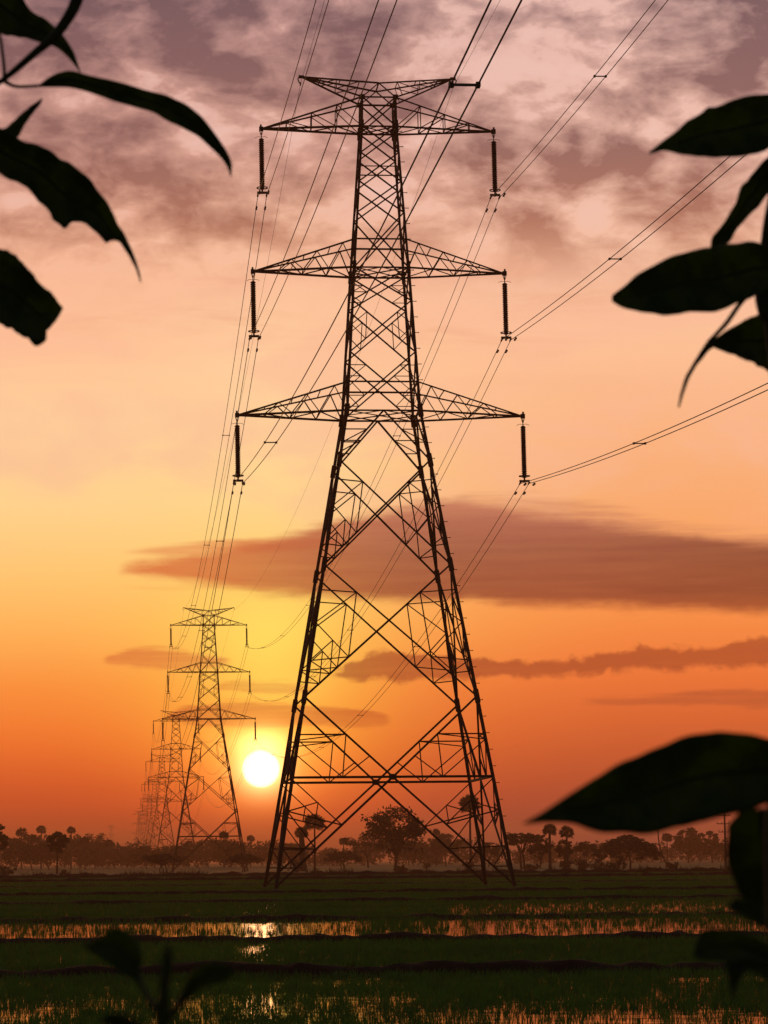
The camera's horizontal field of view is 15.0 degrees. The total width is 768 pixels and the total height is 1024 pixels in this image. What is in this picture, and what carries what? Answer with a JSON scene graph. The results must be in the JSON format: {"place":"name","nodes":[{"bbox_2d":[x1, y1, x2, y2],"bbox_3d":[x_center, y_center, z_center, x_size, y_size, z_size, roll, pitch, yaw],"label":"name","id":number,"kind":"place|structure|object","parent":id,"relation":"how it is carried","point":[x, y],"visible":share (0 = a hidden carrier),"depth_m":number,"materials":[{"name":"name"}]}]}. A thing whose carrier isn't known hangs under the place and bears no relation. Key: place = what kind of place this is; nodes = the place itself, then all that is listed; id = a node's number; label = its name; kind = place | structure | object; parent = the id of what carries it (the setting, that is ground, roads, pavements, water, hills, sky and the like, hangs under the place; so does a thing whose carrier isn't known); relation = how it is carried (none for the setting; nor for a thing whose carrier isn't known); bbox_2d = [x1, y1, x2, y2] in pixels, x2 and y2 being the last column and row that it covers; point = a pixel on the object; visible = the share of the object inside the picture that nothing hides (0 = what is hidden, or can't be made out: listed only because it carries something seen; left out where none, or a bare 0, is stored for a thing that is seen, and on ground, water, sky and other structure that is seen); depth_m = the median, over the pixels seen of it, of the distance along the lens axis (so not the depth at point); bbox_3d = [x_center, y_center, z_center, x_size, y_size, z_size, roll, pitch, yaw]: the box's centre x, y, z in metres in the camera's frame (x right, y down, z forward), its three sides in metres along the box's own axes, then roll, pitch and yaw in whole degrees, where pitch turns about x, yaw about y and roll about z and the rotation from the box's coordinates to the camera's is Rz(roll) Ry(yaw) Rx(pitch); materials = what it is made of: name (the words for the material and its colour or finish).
{"place":"outdoors","nodes":[
{"label":"outdoors","id":0,"kind":"place"},
{"bbox_2d":[1,939,721,970],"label":"paddy water","id":1,"kind":"structure","parent":0,"point":[250,947],"depth_m":50.59,"materials":[{"name":"orange liquid"}]},
{"bbox_2d":[0,932,766,971],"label":"rice plants","id":2,"kind":"object","parent":1,"relation":"on","point":[605,951],"visible":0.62,"depth_m":48.64,"materials":[{"name":"green plant"}]},
{"bbox_2d":[0,858,727,875],"bbox_3d":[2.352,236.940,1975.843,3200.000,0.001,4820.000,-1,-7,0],"label":"ground","id":3,"kind":"structure","parent":0,"point":[386,866],"depth_m":705.53,"materials":[{"name":"soil"}]},
{"bbox_2d":[0,824,8,849],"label":"broadleaf tree","id":4,"kind":"object","parent":3,"relation":"on","point":[4,841],"visible":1,"depth_m":427.08,"materials":[{"name":"brown plant"}]},
{"bbox_2d":[0,865,16,874],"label":"wild bush","id":5,"kind":"object","parent":3,"relation":"on","point":[2,869],"visible":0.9,"depth_m":416.58,"materials":[{"name":"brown plant"}]},
{"bbox_2d":[0,837,32,867],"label":"broadleaf tree","id":6,"kind":"object","parent":3,"relation":"on","point":[11,852],"visible":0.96,"depth_m":773.14,"materials":[{"name":"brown plant"}]},
{"bbox_2d":[16,827,27,869],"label":"palmyra palm","id":7,"kind":"object","parent":3,"relation":"on","point":[21,832],"visible":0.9,"depth_m":848.64,"materials":[{"name":"brown plant"}]},
{"bbox_2d":[15,834,43,869],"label":"broadleaf tree","id":8,"kind":"object","parent":3,"relation":"on","point":[34,838],"visible":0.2,"depth_m":811.18,"materials":[{"name":"brown plant"}]},
{"bbox_2d":[24,840,72,869],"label":"broadleaf tree","id":9,"kind":"object","parent":3,"relation":"on","point":[42,851],"visible":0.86,"depth_m":772.14,"materials":[{"name":"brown plant"}]},
{"bbox_2d":[46,831,70,873],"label":"broadleaf tree","id":10,"kind":"object","parent":3,"relation":"on","point":[62,841],"visible":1,"depth_m":436.83,"materials":[{"name":"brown plant"}]},
{"bbox_2d":[67,826,75,868],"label":"palmyra palm","id":11,"kind":"object","parent":3,"relation":"on","point":[69,829],"visible":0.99,"depth_m":811.82,"materials":[{"name":"brown plant"}]},
{"bbox_2d":[66,838,98,868],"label":"broadleaf tree","id":12,"kind":"object","parent":3,"relation":"on","point":[79,851],"visible":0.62,"depth_m":847.19,"materials":[{"name":"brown plant"}]},
{"bbox_2d":[78,840,113,868],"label":"broadleaf tree","id":13,"kind":"object","parent":3,"relation":"on","point":[98,843],"visible":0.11,"depth_m":884.46,"materials":[{"name":"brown plant"}]},
{"bbox_2d":[88,847,123,868],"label":"broadleaf tree","id":14,"kind":"object","parent":3,"relation":"on","point":[100,856],"visible":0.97,"depth_m":846.36,"materials":[{"name":"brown plant"}]},
{"bbox_2d":[0,0,231,345],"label":"leafy shrub","id":15,"kind":"object","parent":3,"relation":"on","point":[65,193],"visible":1,"depth_m":2.62,"materials":[{"name":"green plant"}]},
{"bbox_2d":[113,846,136,867],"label":"broadleaf tree","id":16,"kind":"object","parent":3,"relation":"on","point":[125,854],"visible":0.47,"depth_m":883.06,"materials":[{"name":"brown plant"}]},
{"bbox_2d":[128,845,165,868],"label":"broadleaf tree","id":17,"kind":"object","parent":3,"relation":"on","point":[138,853],"visible":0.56,"depth_m":773.84,"materials":[{"name":"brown plant"}]},
{"bbox_2d":[138,794,160,848],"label":"lattice tower","id":18,"kind":"structure","parent":3,"relation":"on","point":[147,821],"depth_m":1898.43,"materials":[{"name":"metal"}]},
{"bbox_2d":[139,778,166,865],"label":"lattice tower","id":19,"kind":"structure","parent":3,"relation":"on","point":[152,784],"depth_m":1551.09,"materials":[{"name":"metal"}]},
{"bbox_2d":[81,926,233,1023],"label":"leafy sprig","id":20,"kind":"object","parent":3,"relation":"on","point":[118,949],"visible":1,"depth_m":1.23,"materials":[{"name":"green plant"}]},
{"bbox_2d":[144,754,181,865],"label":"lattice tower","id":21,"kind":"structure","parent":3,"relation":"on","point":[161,802],"depth_m":1204.56,"materials":[{"name":"metal"}]},
{"bbox_2d":[141,853,187,872],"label":"acacia tree","id":22,"kind":"object","parent":3,"relation":"on","point":[162,859],"visible":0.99,"depth_m":445.75,"materials":[{"name":"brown plant"}]},
{"bbox_2d":[148,710,203,867],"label":"lattice tower","id":23,"kind":"structure","parent":3,"relation":"on","point":[187,827],"depth_m":858.29,"materials":[{"name":"metal"}]},
{"bbox_2d":[161,845,196,866],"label":"broadleaf tree","id":24,"kind":"object","parent":3,"relation":"on","point":[185,853],"visible":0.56,"depth_m":809.88,"materials":[{"name":"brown plant"}]},
{"bbox_2d":[190,839,226,866],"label":"broadleaf tree","id":25,"kind":"object","parent":3,"relation":"on","point":[206,852],"visible":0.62,"depth_m":883.17,"materials":[{"name":"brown plant"}]},
{"bbox_2d":[162,607,255,871],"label":"lattice tower","id":26,"kind":"structure","parent":3,"relation":"on","point":[233,798],"depth_m":511.87,"materials":[{"name":"metal"}]},
{"bbox_2d":[248,673,251,693],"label":"insulator string","id":27,"kind":"object","parent":26,"relation":"hanging from","point":[249,684],"visible":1,"depth_m":512.67,"materials":[{"name":"ceramic"}]},
{"bbox_2d":[249,340,510,700],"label":"twin conductor","id":28,"kind":"object","parent":27,"relation":"hanging from","point":[506,351],"visible":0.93,"depth_m":205.66,"materials":[{"name":"metal"}]},
{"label":"insulator string","id":29,"kind":"object","parent":26,"relation":"hanging from","visible":0},
{"bbox_2d":[256,484,528,757],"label":"twin conductor","id":30,"kind":"object","parent":29,"relation":"hanging from","point":[515,492],"visible":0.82,"depth_m":217.91,"materials":[{"name":"metal"}]},
{"bbox_2d":[211,839,249,867],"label":"broadleaf tree","id":31,"kind":"object","parent":3,"relation":"on","point":[218,853],"visible":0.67,"depth_m":810.21,"materials":[{"name":"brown plant"}]},
{"bbox_2d":[225,853,264,871],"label":"acacia tree","id":32,"kind":"object","parent":3,"relation":"on","point":[243,858],"visible":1,"depth_m":445.67,"materials":[{"name":"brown plant"}]},
{"bbox_2d":[249,845,289,865],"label":"broadleaf tree","id":33,"kind":"object","parent":3,"relation":"on","point":[261,851],"visible":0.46,"depth_m":881.86,"materials":[{"name":"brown plant"}]},
{"bbox_2d":[274,842,308,865],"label":"broadleaf tree","id":34,"kind":"object","parent":3,"relation":"on","point":[291,854],"visible":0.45,"depth_m":773.04,"materials":[{"name":"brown plant"}]},
{"bbox_2d":[294,826,308,870],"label":"palmyra palm","id":35,"kind":"object","parent":3,"relation":"on","point":[298,832],"visible":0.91,"depth_m":466.79,"materials":[{"name":"brown plant"}]},
{"bbox_2d":[304,814,324,870],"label":"palmyra palm","id":36,"kind":"object","parent":3,"relation":"on","point":[307,826],"visible":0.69,"depth_m":476.93,"materials":[{"name":"brown plant"}]},
{"bbox_2d":[323,851,361,868],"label":"acacia tree","id":37,"kind":"object","parent":3,"relation":"on","point":[336,856],"visible":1,"depth_m":554.63,"materials":[{"name":"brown plant"}]},
{"bbox_2d":[0,871,718,879],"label":"rice plants","id":38,"kind":"object","parent":3,"relation":"on","point":[530,873],"visible":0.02,"depth_m":288.09,"materials":[{"name":"green plant"}]},
{"bbox_2d":[0,957,725,978],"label":"earth bank","id":39,"kind":"structure","parent":3,"relation":"on","point":[496,966],"depth_m":40.48,"materials":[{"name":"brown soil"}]},
{"bbox_2d":[0,833,727,868],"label":"wood","id":40,"kind":"object","parent":3,"relation":"on","point":[462,854],"visible":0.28,"depth_m":984.31,"materials":[{"name":"green plant"}]},
{"bbox_2d":[0,867,729,878],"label":"earth bank","id":41,"kind":"structure","parent":3,"relation":"on","point":[366,872],"depth_m":299.48,"materials":[{"name":"brown soil"}]},
{"bbox_2d":[0,862,728,877],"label":"bank grass","id":42,"kind":"structure","parent":41,"relation":"on","point":[315,873],"depth_m":299.87,"materials":[{"name":"green plant"}]},
{"bbox_2d":[0,869,730,882],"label":"earth bank","id":43,"kind":"structure","parent":3,"relation":"on","point":[191,878],"depth_m":240.45,"materials":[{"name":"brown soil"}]},
{"bbox_2d":[0,879,732,887],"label":"earth bank","id":44,"kind":"structure","parent":3,"relation":"on","point":[216,884],"depth_m":187.86,"materials":[{"name":"brown soil"}]},
{"bbox_2d":[0,874,732,885],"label":"rice plants","id":45,"kind":"object","parent":3,"relation":"on","point":[394,880],"visible":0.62,"depth_m":215.77,"materials":[{"name":"green plant"}]},
{"bbox_2d":[344,831,389,867],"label":"broadleaf tree","id":46,"kind":"object","parent":3,"relation":"on","point":[371,844],"visible":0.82,"depth_m":634.44,"materials":[{"name":"brown plant"}]},
{"bbox_2d":[0,879,735,893],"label":"rice plants","id":47,"kind":"object","parent":3,"relation":"on","point":[391,886],"visible":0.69,"depth_m":166.70,"materials":[{"name":"green plant"}]},
{"bbox_2d":[0,884,736,895],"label":"earth bank","id":48,"kind":"structure","parent":3,"relation":"on","point":[318,891],"depth_m":139.61,"materials":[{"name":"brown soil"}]},
{"bbox_2d":[0,887,738,902],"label":"rice plants","id":49,"kind":"object","parent":3,"relation":"on","point":[59,898],"visible":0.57,"depth_m":126.75,"materials":[{"name":"green plant"}]},
{"bbox_2d":[0,910,740,922],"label":"earth bank","id":50,"kind":"structure","parent":3,"relation":"on","point":[324,917],"depth_m":78.49,"materials":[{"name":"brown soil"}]},
{"bbox_2d":[0,894,741,905],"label":"earth bank","id":51,"kind":"structure","parent":3,"relation":"on","point":[474,898],"depth_m":110.79,"materials":[{"name":"brown soil"}]},
{"bbox_2d":[235,75,524,889],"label":"lattice tower","id":52,"kind":"structure","parent":3,"relation":"on","point":[290,761],"depth_m":165.16,"materials":[{"name":"metal"}]},
{"bbox_2d":[232,417,243,483],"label":"insulator string","id":53,"kind":"object","parent":52,"relation":"hanging from","point":[237,452],"visible":1,"depth_m":163.60,"materials":[{"name":"ceramic"}]},
{"bbox_2d":[161,483,242,758],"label":"twin conductor","id":54,"kind":"object","parent":53,"relation":"hanging from","point":[232,492],"visible":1,"depth_m":201.32,"materials":[{"name":"metal"}]},
{"bbox_2d":[234,0,521,484],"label":"twin conductor","id":55,"kind":"object","parent":53,"relation":"hanging from","point":[476,85],"visible":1,"depth_m":61.83,"materials":[{"name":"metal"}]},
{"bbox_2d":[188,89,299,602],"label":"earth wire","id":56,"kind":"object","parent":52,"relation":"attached to","point":[258,311],"visible":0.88,"depth_m":210.34,"materials":[{"name":"metal"}]},
{"bbox_2d":[248,274,259,339],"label":"insulator string","id":57,"kind":"object","parent":52,"relation":"hanging from","point":[253,304],"visible":0.94,"depth_m":164.66,"materials":[{"name":"ceramic"}]},
{"bbox_2d":[169,339,258,701],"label":"twin conductor","id":58,"kind":"object","parent":57,"relation":"hanging from","point":[222,507],"visible":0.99,"depth_m":213.68,"materials":[{"name":"metal"}]},
{"bbox_2d":[250,0,396,338],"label":"twin conductor","id":59,"kind":"object","parent":57,"relation":"hanging from","point":[325,150],"visible":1,"depth_m":100.02,"materials":[{"name":"metal"}]},
{"bbox_2d":[255,131,267,196],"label":"insulator string","id":60,"kind":"object","parent":52,"relation":"hanging from","point":[261,159],"visible":0.97,"depth_m":165.68,"materials":[{"name":"ceramic"}]},
{"bbox_2d":[174,196,266,648],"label":"twin conductor","id":61,"kind":"object","parent":60,"relation":"hanging from","point":[229,393],"visible":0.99,"depth_m":211.07,"materials":[{"name":"metal"}]},
{"bbox_2d":[258,0,328,194],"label":"twin conductor","id":62,"kind":"object","parent":60,"relation":"hanging from","point":[259,192],"visible":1,"depth_m":133.18,"materials":[{"name":"metal"}]},
{"bbox_2d":[234,89,452,609],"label":"earth wire","id":63,"kind":"object","parent":52,"relation":"attached to","point":[367,332],"visible":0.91,"depth_m":221.83,"materials":[{"name":"metal"}]},
{"bbox_2d":[487,134,500,198],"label":"insulator string","id":64,"kind":"object","parent":52,"relation":"hanging from","point":[494,165],"visible":0.99,"depth_m":166.85,"materials":[{"name":"ceramic"}]},
{"bbox_2d":[250,198,499,648],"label":"twin conductor","id":65,"kind":"object","parent":64,"relation":"hanging from","point":[495,210],"visible":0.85,"depth_m":203.58,"materials":[{"name":"metal"}]},
{"bbox_2d":[491,0,667,197],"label":"twin conductor","id":66,"kind":"object","parent":64,"relation":"hanging from","point":[504,193],"visible":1,"depth_m":133.67,"materials":[{"name":"metal"}]},
{"bbox_2d":[498,275,511,341],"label":"insulator string","id":67,"kind":"object","parent":52,"relation":"hanging from","point":[505,309],"visible":0.99,"depth_m":165.91,"materials":[{"name":"ceramic"}]},
{"bbox_2d":[502,156,743,340],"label":"twin conductor","id":68,"kind":"object","parent":67,"relation":"hanging from","point":[515,337],"visible":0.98,"depth_m":125.64,"materials":[{"name":"metal"}]},
{"bbox_2d":[518,418,530,484],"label":"insulator string","id":69,"kind":"object","parent":52,"relation":"hanging from","point":[524,475],"visible":0.99,"depth_m":165.01,"materials":[{"name":"ceramic"}]},
{"bbox_2d":[523,383,767,485],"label":"twin conductor","id":70,"kind":"object","parent":69,"relation":"hanging from","point":[534,484],"visible":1,"depth_m":124.86,"materials":[{"name":"metal"}]},
{"bbox_2d":[0,930,765,944],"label":"earth bank","id":71,"kind":"structure","parent":3,"relation":"on","point":[389,936],"depth_m":57.21,"materials":[{"name":"brown soil"}]},
{"bbox_2d":[361,804,431,870],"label":"broadleaf tree","id":72,"kind":"object","parent":3,"relation":"on","point":[413,829],"visible":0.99,"depth_m":436.20,"materials":[{"name":"green plant"}]},
{"bbox_2d":[390,840,432,865],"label":"broadleaf tree","id":73,"kind":"object","parent":3,"relation":"on","point":[412,854],"visible":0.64,"depth_m":808.33,"materials":[{"name":"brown plant"}]},
{"bbox_2d":[427,833,467,865],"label":"broadleaf tree","id":74,"kind":"object","parent":3,"relation":"on","point":[442,837],"visible":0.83,"depth_m":754.32,"materials":[{"name":"brown plant"}]},
{"bbox_2d":[458,793,480,867],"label":"palmyra palm","id":75,"kind":"object","parent":3,"relation":"on","point":[463,801],"visible":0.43,"depth_m":477.13,"materials":[{"name":"brown plant"}]},
{"bbox_2d":[476,842,499,866],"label":"broadleaf tree","id":76,"kind":"object","parent":3,"relation":"on","point":[494,850],"visible":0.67,"depth_m":615.39,"materials":[{"name":"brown plant"}]},
{"bbox_2d":[506,832,540,868],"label":"acacia tree","id":77,"kind":"object","parent":3,"relation":"on","point":[514,840],"visible":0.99,"depth_m":466.15,"materials":[{"name":"brown plant"}]},
{"bbox_2d":[526,835,553,868],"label":"broadleaf tree","id":78,"kind":"object","parent":3,"relation":"on","point":[538,845],"visible":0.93,"depth_m":476.34,"materials":[{"name":"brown plant"}]},
{"bbox_2d":[542,823,556,868],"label":"palmyra palm","id":79,"kind":"object","parent":3,"relation":"on","point":[550,829],"visible":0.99,"depth_m":466.85,"materials":[{"name":"brown plant"}]},
{"bbox_2d":[554,839,573,858],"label":"broadleaf tree","id":80,"kind":"object","parent":3,"relation":"on","point":[560,850],"visible":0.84,"depth_m":471.51,"materials":[{"name":"brown plant"}]},
{"bbox_2d":[559,855,572,868],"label":"wild bush","id":81,"kind":"object","parent":3,"relation":"on","point":[563,864],"visible":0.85,"depth_m":381.75,"materials":[{"name":"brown plant"}]},
{"bbox_2d":[559,825,574,862],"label":"palmyra palm","id":82,"kind":"object","parent":3,"relation":"on","point":[566,830],"visible":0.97,"depth_m":462.02,"materials":[{"name":"brown plant"}]},
{"bbox_2d":[571,857,592,869],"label":"wild bush","id":83,"kind":"object","parent":3,"relation":"on","point":[581,863],"visible":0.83,"depth_m":377.13,"materials":[{"name":"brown plant"}]},
{"bbox_2d":[573,841,596,866],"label":"acacia tree","id":84,"kind":"object","parent":3,"relation":"on","point":[584,846],"visible":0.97,"depth_m":555.75,"materials":[{"name":"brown plant"}]},
{"bbox_2d":[590,859,610,868],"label":"wild bush","id":85,"kind":"object","parent":3,"relation":"on","point":[601,865],"visible":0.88,"depth_m":377.00,"materials":[{"name":"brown plant"}]},
{"bbox_2d":[609,860,626,869],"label":"wild bush","id":86,"kind":"object","parent":3,"relation":"on","point":[616,864],"visible":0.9,"depth_m":382.07,"materials":[{"name":"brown plant"}]},
{"bbox_2d":[590,834,662,867],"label":"acacia tree","id":87,"kind":"object","parent":3,"relation":"on","point":[612,848],"visible":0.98,"depth_m":449.58,"materials":[{"name":"green plant"}]},
{"bbox_2d":[523,731,767,1003],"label":"leafy shrub","id":88,"kind":"object","parent":3,"relation":"on","point":[689,780],"visible":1,"depth_m":1.49,"materials":[{"name":"green plant"}]},
{"bbox_2d":[670,827,705,862],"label":"broadleaf tree","id":89,"kind":"object","parent":3,"relation":"on","point":[691,844],"visible":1,"depth_m":812.61,"materials":[{"name":"brown plant"}]},
{"bbox_2d":[701,830,723,862],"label":"broadleaf tree","id":90,"kind":"object","parent":3,"relation":"on","point":[714,843],"visible":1,"depth_m":813.38,"materials":[{"name":"brown plant"}]},
{"bbox_2d":[717,815,730,866],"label":"utility pole","id":91,"kind":"object","parent":3,"relation":"on","point":[725,853],"visible":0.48,"depth_m":427.18,"materials":[{"name":"brown wood"}]},
{"bbox_2d":[0,899,732,918],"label":"paddy water","id":92,"kind":"structure","parent":0,"point":[564,906],"depth_m":93.62,"materials":[{"name":"orange liquid"}]},
{"bbox_2d":[0,896,743,918],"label":"rice seedlings","id":93,"kind":"object","parent":92,"relation":"on","point":[286,907],"visible":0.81,"depth_m":94.32,"materials":[{"name":"green plant"}]},
{"bbox_2d":[0,916,765,938],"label":"paddy water","id":94,"kind":"structure","parent":0,"point":[491,929],"depth_m":68.41,"materials":[{"name":"orange liquid"}]},
{"bbox_2d":[0,910,765,937],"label":"rice seedlings","id":95,"kind":"object","parent":94,"relation":"on","point":[408,922],"visible":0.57,"depth_m":69.05,"materials":[{"name":"green plant"}]},
{"bbox_2d":[0,972,767,1023],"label":"paddy water","id":96,"kind":"structure","parent":0,"point":[653,1019],"depth_m":30.79,"materials":[{"name":"liquid"}]},
{"bbox_2d":[0,964,767,1023],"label":"rice plants","id":97,"kind":"object","parent":96,"relation":"on","point":[466,990],"visible":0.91,"depth_m":33.02,"materials":[{"name":"green plant"}]},
{"bbox_2d":[0,0,767,864],"label":"sky","id":98,"kind":"structure","parent":0,"point":[618,612],"materials":[{"name":"orange"}]},
{"bbox_2d":[612,94,767,407],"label":"leafy shrub","id":99,"kind":"object","parent":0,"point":[719,273],"visible":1,"depth_m":2.41,"materials":[{"name":"green plant"}]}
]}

